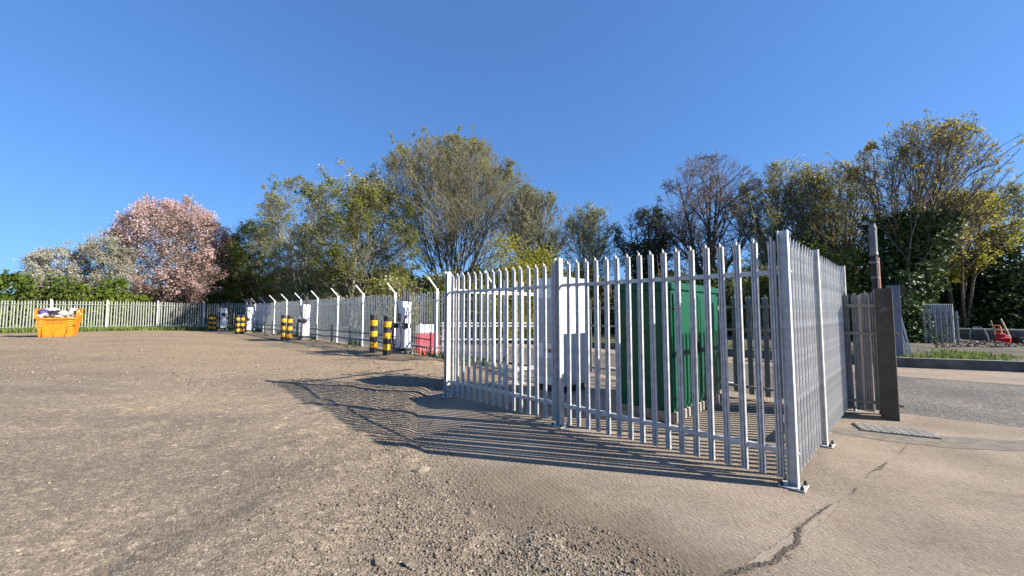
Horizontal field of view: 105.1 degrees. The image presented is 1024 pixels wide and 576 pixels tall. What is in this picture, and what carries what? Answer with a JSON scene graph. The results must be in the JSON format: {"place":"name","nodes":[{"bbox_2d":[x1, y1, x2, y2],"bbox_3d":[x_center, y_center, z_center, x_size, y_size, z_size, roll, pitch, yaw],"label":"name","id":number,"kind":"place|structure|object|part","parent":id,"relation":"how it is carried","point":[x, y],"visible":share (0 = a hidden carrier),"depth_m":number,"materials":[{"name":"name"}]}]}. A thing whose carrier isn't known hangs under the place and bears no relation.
{"place":"outdoors","nodes":[
{"label":"outdoors","id":0,"kind":"place"},
{"bbox_2d":[0,325,244,332],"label":"grass","id":1,"kind":"structure","parent":0,"point":[81,329],"depth_m":30.56,"materials":[{"name":"green plant"}]},
{"bbox_2d":[0,318,1023,575],"bbox_3d":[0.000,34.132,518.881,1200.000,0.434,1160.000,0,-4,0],"label":"gravel ground","id":2,"kind":"structure","parent":0,"point":[182,460],"depth_m":4.22,"materials":[{"name":"beige gravel"}]},
{"bbox_2d":[0,269,48,328],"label":"hedge bush","id":3,"kind":"object","parent":2,"relation":"on","point":[18,280],"visible":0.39,"depth_m":31.00,"materials":[{"name":"green plant"}]},
{"bbox_2d":[1,270,89,329],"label":"hedge bush","id":4,"kind":"object","parent":2,"relation":"on","point":[46,294],"visible":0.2,"depth_m":32.54,"materials":[{"name":"green plant"}]},
{"bbox_2d":[10,237,105,300],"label":"white blossom tree","id":5,"kind":"object","parent":2,"relation":"on","point":[38,263],"visible":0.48,"depth_m":35.85,"materials":[{"name":"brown plant"}]},
{"bbox_2d":[34,309,83,336],"bbox_3d":[-26.991,2.055,23.406,1.664,1.630,1.682,3,-5,-39],"label":"skip","id":6,"kind":"object","parent":2,"relation":"on","point":[56,327],"visible":0.93,"depth_m":22.90,"materials":[{"name":"orange paint"}]},
{"bbox_2d":[37,313,80,317],"bbox_3d":[-26.996,1.591,23.449,1.693,0.460,1.539,3,-5,-38],"label":"skip rubble","id":7,"kind":"object","parent":6,"relation":"in","point":[70,315],"visible":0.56,"depth_m":22.89,"materials":[{"name":"beige stone"}]},
{"bbox_2d":[38,309,48,317],"bbox_3d":[-27.205,1.490,22.777,0.502,0.506,0.501,0,-4,6],"label":"rubbish sack","id":8,"kind":"object","parent":7,"relation":"on","point":[42,311],"visible":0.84,"depth_m":22.63,"materials":[{"name":"blue plastic"}]},
{"bbox_2d":[44,307,58,310],"bbox_3d":[-27.069,1.339,23.106,0.671,0.420,0.533,0,-4,-6],"label":"plastic scrap","id":9,"kind":"object","parent":7,"relation":"on","point":[51,308],"visible":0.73,"depth_m":22.94,"materials":[{"name":"white plastic"}]},
{"bbox_2d":[49,310,59,317],"bbox_3d":[-26.836,1.524,23.064,0.594,0.456,0.503,17,0,29],"label":"rubbish sack","id":10,"kind":"object","parent":7,"relation":"on","point":[53,312],"visible":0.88,"depth_m":22.90,"materials":[{"name":"black plastic"}]},
{"bbox_2d":[59,311,68,315],"bbox_3d":[-26.550,1.528,23.257,0.658,0.390,0.503,1,-4,-17],"label":"plaster lump","id":11,"kind":"object","parent":7,"relation":"on","point":[61,313],"visible":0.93,"depth_m":23.10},
{"bbox_2d":[67,308,79,313],"bbox_3d":[-26.409,1.436,23.602,0.703,0.445,0.557,-9,3,40],"label":"plastic scrap","id":12,"kind":"object","parent":7,"relation":"on","point":[71,310],"visible":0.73,"depth_m":23.41,"materials":[{"name":"white plastic"}]},
{"bbox_2d":[47,284,123,328],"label":"hedge bush","id":13,"kind":"object","parent":2,"relation":"on","point":[81,298],"visible":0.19,"depth_m":33.00,"materials":[{"name":"green plant"}]},
{"bbox_2d":[63,233,148,297],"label":"white blossom tree","id":14,"kind":"object","parent":2,"relation":"on","point":[105,259],"visible":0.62,"depth_m":37.12,"materials":[{"name":"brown plant"}]},
{"bbox_2d":[81,273,160,327],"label":"hedge bush","id":15,"kind":"object","parent":2,"relation":"on","point":[108,291],"visible":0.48,"depth_m":34.84,"materials":[{"name":"green plant"}]},
{"bbox_2d":[0,299,246,328],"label":"perimeter fence","id":16,"kind":"object","parent":2,"relation":"on","point":[157,305],"visible":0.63,"depth_m":31.25,"materials":[{"name":"metal"}]},
{"bbox_2d":[97,192,236,325],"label":"pink cherry tree","id":17,"kind":"object","parent":2,"relation":"on","point":[192,280],"visible":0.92,"depth_m":40.67,"materials":[{"name":"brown plant"}]},
{"bbox_2d":[208,314,212,330],"bbox_3d":[-25.404,2.968,33.075,0.264,1.472,0.264,1,-3,-15],"label":"bollard","id":18,"kind":"object","parent":2,"relation":"on","point":[210,320],"visible":0.89,"depth_m":32.99,"materials":[{"name":"black plastic"}]},
{"bbox_2d":[212,315,216,330],"bbox_3d":[-24.771,2.952,32.679,0.264,1.472,0.264,1,-4,-24],"label":"bollard","id":19,"kind":"object","parent":2,"relation":"on","point":[214,323],"visible":0.97,"depth_m":32.59,"materials":[{"name":"black plastic"}]},
{"bbox_2d":[172,274,257,324],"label":"dark thicket","id":20,"kind":"object","parent":2,"relation":"on","point":[211,299],"visible":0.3,"depth_m":46.27,"materials":[{"name":"green plant"}]},
{"bbox_2d":[216,300,230,330],"bbox_3d":[-24.678,2.324,33.432,1.226,2.586,0.583,2,-4,-33],"label":"charging post","id":21,"kind":"object","parent":2,"relation":"on","point":[223,318],"visible":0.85,"depth_m":33.35,"materials":[{"name":"white paint"}]},
{"bbox_2d":[200,246,253,317],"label":"red leaved tree","id":22,"kind":"object","parent":2,"relation":"on","point":[218,285],"visible":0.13,"depth_m":48.89,"materials":[{"name":"green plant"}]},
{"bbox_2d":[235,315,239,333],"bbox_3d":[-19.707,2.680,28.181,0.264,1.472,0.264,0,-3,7],"label":"bollard","id":23,"kind":"object","parent":2,"relation":"on","point":[237,324],"visible":0.98,"depth_m":28.09,"materials":[{"name":"black plastic"}]},
{"bbox_2d":[240,315,244,333],"bbox_3d":[-19.100,2.640,27.795,0.264,1.472,0.264,-2,-5,31],"label":"bollard","id":24,"kind":"object","parent":2,"relation":"on","point":[242,321],"visible":0.94,"depth_m":27.71,"materials":[{"name":"black plastic"}]},
{"bbox_2d":[244,299,253,332],"bbox_3d":[-19.852,2.100,29.584,1.226,2.586,0.583,-4,-5,45],"label":"charging post","id":25,"kind":"object","parent":2,"relation":"on","point":[248,319],"visible":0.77,"depth_m":29.32,"materials":[{"name":"white paint"}]},
{"bbox_2d":[212,217,302,323],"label":"fresh green tree","id":26,"kind":"object","parent":2,"relation":"on","point":[238,255],"visible":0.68,"depth_m":45.75,"materials":[{"name":"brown plant"}]},
{"bbox_2d":[281,315,286,340],"bbox_3d":[-12.279,2.182,21.104,0.264,1.472,0.264,-1,-4,11],"label":"bollard","id":27,"kind":"object","parent":2,"relation":"on","point":[283,325],"visible":0.91,"depth_m":21.01,"materials":[{"name":"black plastic"}]},
{"bbox_2d":[286,315,292,340],"bbox_3d":[-11.741,2.179,20.708,0.264,1.472,0.264,2,-4,-24],"label":"bollard","id":28,"kind":"object","parent":2,"relation":"on","point":[289,327],"visible":0.98,"depth_m":20.61,"materials":[{"name":"black plastic"}]},
{"bbox_2d":[245,174,354,301],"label":"grey green tree","id":29,"kind":"object","parent":2,"relation":"on","point":[280,203],"visible":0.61,"depth_m":42.96,"materials":[{"name":"green plant"}]},
{"bbox_2d":[296,293,311,339],"bbox_3d":[-11.402,1.547,21.503,1.226,2.586,0.583,-4,-5,45],"label":"charging post","id":30,"kind":"object","parent":2,"relation":"on","point":[303,320],"visible":1,"depth_m":21.26,"materials":[{"name":"white paint"}]},
{"bbox_2d":[261,265,356,326],"bbox_3d":[-18.747,0.768,37.844,10.742,6.190,5.315,0,-4,0],"label":"dark thicket","id":31,"kind":"object","parent":2,"relation":"on","point":[323,312],"visible":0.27,"depth_m":37.47,"materials":[{"name":"green plant"}]},
{"bbox_2d":[316,545,323,551],"bbox_3d":[-1.256,1.702,2.566,0.036,0.017,0.068,8,2,2],"label":"rock","id":32,"kind":"object","parent":2,"relation":"on","point":[320,547],"visible":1,"depth_m":2.56,"materials":[{"name":"stone"}]},
{"bbox_2d":[252,321,431,356],"bbox_3d":[-12.524,2.586,23.519,0.071,0.972,27.671,4,-5,-44],"label":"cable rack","id":33,"kind":"object","parent":2,"relation":"on","point":[332,330],"visible":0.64,"depth_m":19.02,"materials":[{"name":"metal"}]},
{"bbox_2d":[357,570,366,575],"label":"rock","id":34,"kind":"object","parent":2,"relation":"on","point":[360,572],"visible":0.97,"depth_m":2.35,"materials":[{"name":"stone"}]},
{"bbox_2d":[247,271,495,362],"bbox_3d":[-12.359,1.658,23.508,0.451,2.942,33.415,4,-5,-44],"label":"perimeter fence","id":35,"kind":"object","parent":2,"relation":"on","point":[336,321],"visible":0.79,"depth_m":18.14,"materials":[{"name":"metal"}]},
{"bbox_2d":[369,315,377,352],"bbox_3d":[-5.001,1.703,14.177,0.264,1.472,0.264,1,-4,-20],"label":"bollard","id":36,"kind":"object","parent":2,"relation":"on","point":[373,333],"visible":0.98,"depth_m":14.08,"materials":[{"name":"black plastic"}]},
{"bbox_2d":[252,328,497,366],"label":"fence weeds","id":37,"kind":"object","parent":2,"relation":"on","point":[358,343],"visible":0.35,"depth_m":14.00,"materials":[{"name":"green plant"}]},
{"bbox_2d":[374,557,386,566],"bbox_3d":[-0.826,1.714,2.451,0.099,0.024,0.058,8,5,39],"label":"rock","id":38,"kind":"object","parent":2,"relation":"on","point":[378,561],"visible":1,"depth_m":2.44,"materials":[{"name":"stone"}]},
{"bbox_2d":[382,316,390,355],"bbox_3d":[-4.324,1.699,13.572,0.264,1.472,0.264,4,-5,-39],"label":"bollard","id":39,"kind":"object","parent":2,"relation":"on","point":[386,335],"visible":0.96,"depth_m":13.47,"materials":[{"name":"black plastic"}]},
{"bbox_2d":[391,284,413,353],"bbox_3d":[-4.102,1.146,14.565,1.226,2.586,0.583,-4,-5,45],"label":"charging post","id":40,"kind":"object","parent":2,"relation":"on","point":[401,325],"visible":0.88,"depth_m":14.33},
{"bbox_2d":[403,560,415,567],"bbox_3d":[-0.641,1.723,2.453,0.091,0.032,0.058,9,-6,2],"label":"rock","id":41,"kind":"object","parent":2,"relation":"on","point":[407,563],"visible":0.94,"depth_m":2.44,"materials":[{"name":"stone"}]},
{"bbox_2d":[414,324,433,354],"bbox_3d":[-3.432,2.046,15.874,0.500,1.220,0.900,-4,-5,45],"label":"water barrier","id":42,"kind":"object","parent":2,"relation":"on","point":[425,337],"visible":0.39,"depth_m":15.63,"materials":[{"name":"red plastic"}]},
{"bbox_2d":[466,510,475,516],"bbox_3d":[-0.333,1.835,3.200,0.070,0.041,0.107,-5,-7,20],"label":"rock","id":43,"kind":"object","parent":2,"relation":"on","point":[471,513],"visible":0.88,"depth_m":3.18,"materials":[{"name":"stone"}]},
{"bbox_2d":[5,265,967,324],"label":"distant wood","id":44,"kind":"object","parent":2,"relation":"on","point":[422,289],"visible":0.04,"depth_m":50.64,"materials":[{"name":"green plant"}]},
{"bbox_2d":[412,369,1023,575],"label":"concrete pad","id":45,"kind":"object","parent":2,"relation":"on","point":[695,514],"visible":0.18,"depth_m":3.60,"materials":[{"name":"beige concrete"}]},
{"bbox_2d":[0,331,836,575],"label":"loose stones","id":46,"kind":"object","parent":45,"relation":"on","point":[628,571],"visible":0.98,"depth_m":2.92,"materials":[{"name":"grey gravel"}]},
{"bbox_2d":[413,466,429,473],"bbox_3d":[-0.935,1.873,4.054,0.212,0.070,0.097,10,-5,-43],"label":"rock","id":47,"kind":"object","parent":45,"relation":"on","point":[421,469],"visible":0.94,"depth_m":4.03,"materials":[{"name":"stone"}]},
{"bbox_2d":[454,277,533,391],"bbox_3d":[-0.163,0.988,8.796,2.900,2.396,0.150,4,-5,-44],"label":"palisade fence","id":48,"kind":"object","parent":45,"relation":"on","point":[503,293],"visible":0.28,"depth_m":8.77,"materials":[{"name":"metal"}]},
{"bbox_2d":[511,378,639,417],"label":"cabinet slab","id":49,"kind":"structure","parent":45,"relation":"on","point":[602,396],"depth_m":7.34,"materials":[{"name":"concrete"}]},
{"bbox_2d":[533,277,584,392],"bbox_3d":[0.984,0.945,8.200,0.790,2.265,0.794,-4,-5,45],"label":"charger power cabinet","id":50,"kind":"object","parent":49,"relation":"on","point":[573,346],"visible":0.42,"depth_m":7.96,"materials":[{"name":"white metal"}]},
{"bbox_2d":[619,281,721,423],"bbox_3d":[2.800,1.005,6.844,2.085,2.105,0.955,4,-5,-44],"label":"green cabinet","id":51,"kind":"object","parent":49,"relation":"on","point":[701,347],"visible":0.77,"depth_m":6.21,"materials":[{"name":"metal"}]},
{"bbox_3d":[2.772,0.957,6.196,0.935,1.720,0.050,4,-5,-44],"label":"door","id":52,"kind":"part","parent":51,"relation":"part of","materials":[{"name":"green paint"}]},
{"bbox_3d":[3.461,0.999,6.871,0.935,1.720,0.050,4,-5,-44],"label":"door","id":53,"kind":"part","parent":51,"relation":"part of","materials":[{"name":"green paint"}]},
{"bbox_2d":[439,229,808,492],"bbox_3d":[0.693,0.775,5.753,0.210,2.439,5.786,4,-5,-45],"label":"palisade fence","id":54,"kind":"object","parent":45,"relation":"on","point":[783,272],"visible":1,"depth_m":4.78,"materials":[{"name":"metal"}]},
{"bbox_2d":[589,290,903,410],"bbox_3d":[3.675,1.176,8.646,0.214,2.018,6.964,3,-5,-42],"label":"old palisade fence","id":55,"kind":"object","parent":45,"relation":"on","point":[856,333],"visible":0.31,"depth_m":6.51,"materials":[{"name":"metal"}]},
{"bbox_2d":[745,501,840,566],"bbox_3d":[2.201,1.820,2.939,1.667,0.001,0.124,2,-4,-33],"label":"mortar patch","id":56,"kind":"object","parent":45,"relation":"on","point":[767,555],"visible":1,"depth_m":2.82,"materials":[{"name":"beige concrete"}]},
{"bbox_2d":[789,237,856,471],"bbox_3d":[4.264,0.749,5.333,4.231,2.439,0.210,3,-5,-44],"label":"palisade fence","id":57,"kind":"object","parent":45,"relation":"on","point":[818,286],"visible":0.97,"depth_m":4.82,"materials":[{"name":"metal"}]},
{"bbox_2d":[858,295,874,411],"bbox_3d":[5.809,1.056,6.434,0.024,1.900,0.140,5,-6,-42],"label":"leaning board","id":58,"kind":"object","parent":45,"relation":"on","point":[860,323],"visible":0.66,"depth_m":6.43,"materials":[{"name":"grey wood"}]},
{"bbox_2d":[723,444,1022,575],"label":"dirt in joint","id":59,"kind":"structure","parent":45,"relation":"on","point":[783,549],"depth_m":2.71,"materials":[{"name":"brown soil"}]},
{"bbox_2d":[868,223,880,413],"bbox_3d":[5.982,0.489,6.424,0.122,3.110,0.115,3,-4,-37],"label":"flue pole","id":60,"kind":"object","parent":45,"relation":"on","point":[874,259],"visible":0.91,"depth_m":6.46,"materials":[{"name":"metal"}]},
{"bbox_2d":[874,288,899,421],"bbox_3d":[5.852,1.017,6.133,0.208,2.020,0.260,-3,-5,42],"label":"steel gate post","id":61,"kind":"object","parent":45,"relation":"on","point":[887,358],"visible":1,"depth_m":6.04,"materials":[{"name":"black metal"}]},
{"bbox_2d":[831,427,1023,450],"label":"asphalt patch","id":62,"kind":"object","parent":45,"relation":"on","point":[976,443],"visible":0.81,"depth_m":5.02,"materials":[{"name":"grey asphalt"}]},
{"bbox_2d":[852,422,941,438],"bbox_3d":[5.287,1.968,5.432,0.801,0.023,0.420,-2,-4,27],"label":"drain cover","id":63,"kind":"object","parent":62,"relation":"on","point":[915,432],"visible":1,"depth_m":5.39,"materials":[{"name":"metal"}]},
{"bbox_2d":[0,0,1023,293],"label":"sky","id":64,"kind":"structure","parent":0,"point":[103,103],"materials":[{"name":"blue"}]},
{"bbox_2d":[298,334,1023,427],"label":"asphalt road","id":65,"kind":"structure","parent":0,"point":[993,403],"depth_m":7.79,"materials":[{"name":"grey asphalt"}]},
{"bbox_2d":[442,322,532,351],"bbox_3d":[-0.902,1.994,15.921,4.000,1.200,0.100,0,-4,3],"label":"guard rail","id":66,"kind":"object","parent":65,"relation":"on","point":[484,326],"visible":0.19,"depth_m":15.91,"materials":[{"name":"black metal"}]},
{"bbox_2d":[343,329,1023,371],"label":"kerb","id":67,"kind":"structure","parent":65,"relation":"on","point":[972,364],"depth_m":11.41,"materials":[{"name":"concrete"}]},
{"bbox_2d":[338,333,1023,384],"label":"concrete margin","id":68,"kind":"object","parent":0,"point":[1006,377],"visible":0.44,"depth_m":10.41,"materials":[{"name":"beige concrete"}]},
{"bbox_2d":[379,328,1023,360],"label":"grass verge","id":69,"kind":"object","parent":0,"point":[1014,351],"depth_m":14.04,"materials":[{"name":"plant"}]},
{"bbox_2d":[290,158,427,329],"bbox_3d":[-12.492,-3.315,32.286,9.908,13.619,8.918,3,-4,-35],"label":"white tipped tree","id":70,"kind":"object","parent":69,"relation":"on","point":[368,195],"visible":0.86,"depth_m":31.29,"materials":[{"name":"grey plant"}]},
{"bbox_2d":[340,265,433,333],"bbox_3d":[-8.160,0.682,27.168,6.812,4.892,6.541,2,-4,-27],"label":"dark thicket","id":71,"kind":"object","parent":69,"relation":"on","point":[402,283],"visible":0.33,"depth_m":26.11,"materials":[{"name":"green plant"}]},
{"bbox_2d":[410,267,484,337],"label":"dark thicket","id":72,"kind":"object","parent":69,"relation":"on","point":[440,288],"visible":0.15,"depth_m":22.19,"materials":[{"name":"green plant"}]},
{"bbox_2d":[355,123,542,304],"bbox_3d":[-6.272,-5.818,38.065,17.353,19.354,16.601,2,-4,-29],"label":"bare fan tree","id":73,"kind":"object","parent":69,"relation":"on","point":[440,177],"visible":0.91,"depth_m":34.93,"materials":[{"name":"green plant"}]},
{"bbox_2d":[459,227,548,338],"bbox_3d":[-0.414,-0.241,22.027,6.407,6.080,5.674,-2,-4,31],"label":"olive bush","id":74,"kind":"object","parent":69,"relation":"on","point":[509,266],"visible":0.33,"depth_m":21.40,"materials":[{"name":"green plant"}]},
{"bbox_2d":[488,182,576,285],"bbox_3d":[1.685,-2.755,33.193,7.225,12.579,7.335,2,-4,-34],"label":"hazy budding tree","id":75,"kind":"object","parent":69,"relation":"on","point":[532,219],"visible":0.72,"depth_m":32.21,"materials":[{"name":"green plant"}]},
{"bbox_2d":[508,233,593,334],"bbox_3d":[2.181,-0.208,23.015,5.680,6.146,4.859,0,-4,0],"label":"olive bush","id":76,"kind":"object","parent":69,"relation":"on","point":[549,261],"visible":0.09,"depth_m":22.83,"materials":[{"name":"green plant"}]},
{"bbox_2d":[563,262,609,318],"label":"roadside bush","id":77,"kind":"object","parent":69,"relation":"on","point":[581,269],"visible":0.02,"depth_m":26.89,"materials":[{"name":"green plant"}]},
{"bbox_2d":[557,199,623,300],"bbox_3d":[5.620,-1.796,29.847,4.529,10.236,5.762,-3,-4,36],"label":"pale poplar","id":78,"kind":"object","parent":69,"relation":"on","point":[586,236],"visible":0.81,"depth_m":29.53,"materials":[{"name":"green plant"}]},
{"bbox_2d":[589,274,623,333],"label":"roadside bush","id":79,"kind":"object","parent":69,"relation":"on","point":[611,316],"visible":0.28,"depth_m":24.14,"materials":[{"name":"green plant"}]},
{"bbox_2d":[608,196,686,282],"bbox_3d":[9.966,-1.730,29.124,5.666,10.462,4.805,0,-4,0],"label":"round topped tree","id":80,"kind":"object","parent":69,"relation":"on","point":[651,244],"visible":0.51,"depth_m":28.31,"materials":[{"name":"green plant"}]},
{"bbox_2d":[654,259,697,282],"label":"roadside bush","id":81,"kind":"object","parent":69,"relation":"on","point":[670,275],"depth_m":23.86,"materials":[{"name":"green plant"}]},
{"bbox_2d":[652,148,777,289],"bbox_3d":[13.711,-3.137,27.340,7.787,12.642,8.722,0,-4,0],"label":"bare dark tree","id":82,"kind":"object","parent":69,"relation":"on","point":[707,231],"visible":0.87,"depth_m":26.22,"materials":[{"name":"brown plant"}]},
{"bbox_2d":[685,262,746,335],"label":"roadside bush","id":83,"kind":"object","parent":69,"relation":"on","point":[713,269],"visible":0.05,"depth_m":23.80,"materials":[{"name":"green plant"}]},
{"bbox_2d":[712,255,777,336],"bbox_3d":[14.351,0.492,22.974,6.132,4.808,4.550,0,-4,0],"label":"roadside bush","id":84,"kind":"object","parent":69,"relation":"on","point":[746,287],"visible":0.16,"depth_m":22.47,"materials":[{"name":"green plant"}]},
{"bbox_2d":[517,335,1023,360],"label":"verge grass","id":85,"kind":"structure","parent":69,"relation":"on","point":[944,354],"depth_m":12.17,"materials":[{"name":"green plant"}]},
{"bbox_2d":[720,157,850,270],"bbox_3d":[17.429,-2.595,25.888,7.788,11.793,7.268,0,-4,0],"label":"olive yellow tree","id":86,"kind":"object","parent":69,"relation":"on","point":[777,223],"visible":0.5,"depth_m":25.11,"materials":[{"name":"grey plant"}]},
{"bbox_2d":[760,231,852,338],"bbox_3d":[15.669,-0.016,21.196,5.186,5.628,4.722,0,-4,0],"label":"roadside bush","id":87,"kind":"object","parent":69,"relation":"on","point":[809,248],"visible":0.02,"depth_m":20.85,"materials":[{"name":"green plant"}]},
{"bbox_2d":[780,147,909,285],"bbox_3d":[19.839,-2.798,23.487,6.013,11.603,6.839,0,-4,0],"label":"olive yellow tree","id":88,"kind":"object","parent":69,"relation":"on","point":[850,231],"visible":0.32,"depth_m":23.58,"materials":[{"name":"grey plant"}]},
{"bbox_2d":[821,244,894,338],"bbox_3d":[16.951,0.223,20.156,5.597,4.985,3.945,0,-4,0],"label":"roadside bush","id":89,"kind":"object","parent":69,"relation":"on","point":[845,259],"visible":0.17,"depth_m":19.49,"materials":[{"name":"green plant"}]},
{"bbox_2d":[886,285,903,356],"bbox_3d":[12.082,1.170,12.387,0.308,2.500,0.258,-3,-5,42],"label":"steel gate post","id":90,"kind":"object","parent":69,"relation":"on","point":[897,321],"visible":0.61,"depth_m":12.26,"materials":[{"name":"grey metal"}]},
{"bbox_2d":[901,316,911,354],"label":"palisade gate","id":91,"kind":"structure","parent":69,"relation":"on","point":[905,345],"depth_m":12.64,"materials":[{"name":"metal"}]},
{"bbox_2d":[867,267,949,343],"bbox_3d":[17.155,0.767,17.277,3.355,3.378,3.431,-2,-4,26],"label":"ivy bush","id":92,"kind":"object","parent":69,"relation":"on","point":[911,313],"visible":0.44,"depth_m":16.62,"materials":[{"name":"green plant"}]},
{"bbox_2d":[807,109,1023,304],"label":"ivy clad tree","id":93,"kind":"object","parent":69,"relation":"on","point":[921,239],"visible":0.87,"depth_m":18.08,"materials":[{"name":"green plant"}]},
{"bbox_2d":[921,304,960,343],"bbox_3d":[17.762,1.522,16.355,1.356,1.745,0.375,-1,-4,12],"label":"palisade remnant","id":94,"kind":"object","parent":69,"relation":"on","point":[943,311],"visible":0.91,"depth_m":16.26,"materials":[{"name":"metal"}]},
{"bbox_2d":[888,184,1023,327],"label":"yellow leaved tree","id":95,"kind":"object","parent":69,"relation":"on","point":[993,234],"visible":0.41,"depth_m":19.80,"materials":[{"name":"brown plant"}]},
{"bbox_2d":[930,238,1023,331],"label":"evergreen bush","id":96,"kind":"object","parent":69,"relation":"on","point":[985,316],"visible":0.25,"depth_m":20.39,"materials":[{"name":"green plant"}]},
{"bbox_2d":[934,340,1023,347],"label":"verge rubble","id":97,"kind":"object","parent":69,"relation":"on","point":[981,343],"visible":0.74,"depth_m":15.26,"materials":[{"name":"stone"}]},
{"bbox_2d":[969,327,988,340],"bbox_3d":[20.854,2.088,17.555,0.654,0.729,0.103,-1,-10,20],"label":"hoop barrier","id":98,"kind":"object","parent":69,"relation":"on","point":[977,327],"visible":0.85,"depth_m":17.59,"materials":[{"name":"metal"}]},
{"bbox_2d":[953,232,1023,331],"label":"evergreen bush","id":99,"kind":"object","parent":69,"relation":"on","point":[1011,276],"visible":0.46,"depth_m":19.81,"materials":[{"name":"green plant"}]},
{"bbox_2d":[954,328,1023,339],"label":"stone wall","id":100,"kind":"structure","parent":69,"relation":"on","point":[978,334],"depth_m":18.28,"materials":[{"name":"grey stone"}]},
{"bbox_2d":[975,180,1023,277],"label":"pale green tree","id":101,"kind":"object","parent":69,"relation":"on","point":[1014,190],"visible":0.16,"depth_m":27.94,"materials":[{"name":"yellow-green leaves"},{"name":"brown bark"}]},
{"bbox_2d":[993,325,1010,342],"bbox_3d":[20.382,1.955,16.337,0.460,0.810,0.420,-2,-4,25],"label":"plate compactor","id":102,"kind":"object","parent":69,"relation":"on","point":[1002,337],"visible":0.77,"depth_m":16.24,"materials":[{"name":"red paint"}]},
{"bbox_2d":[1000,319,1011,342],"bbox_3d":[20.907,1.854,16.564,0.406,1.116,0.056,-1,-4,16],"label":"stake","id":103,"kind":"object","parent":69,"relation":"on","point":[1005,327],"visible":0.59,"depth_m":16.58,"materials":[{"name":"beige wood"}]},
{"bbox_2d":[1011,337,1023,343],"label":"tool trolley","id":104,"kind":"object","parent":69,"relation":"on","point":[1017,340],"visible":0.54,"depth_m":15.69,"materials":[{"name":"black plastic"}]}
]}

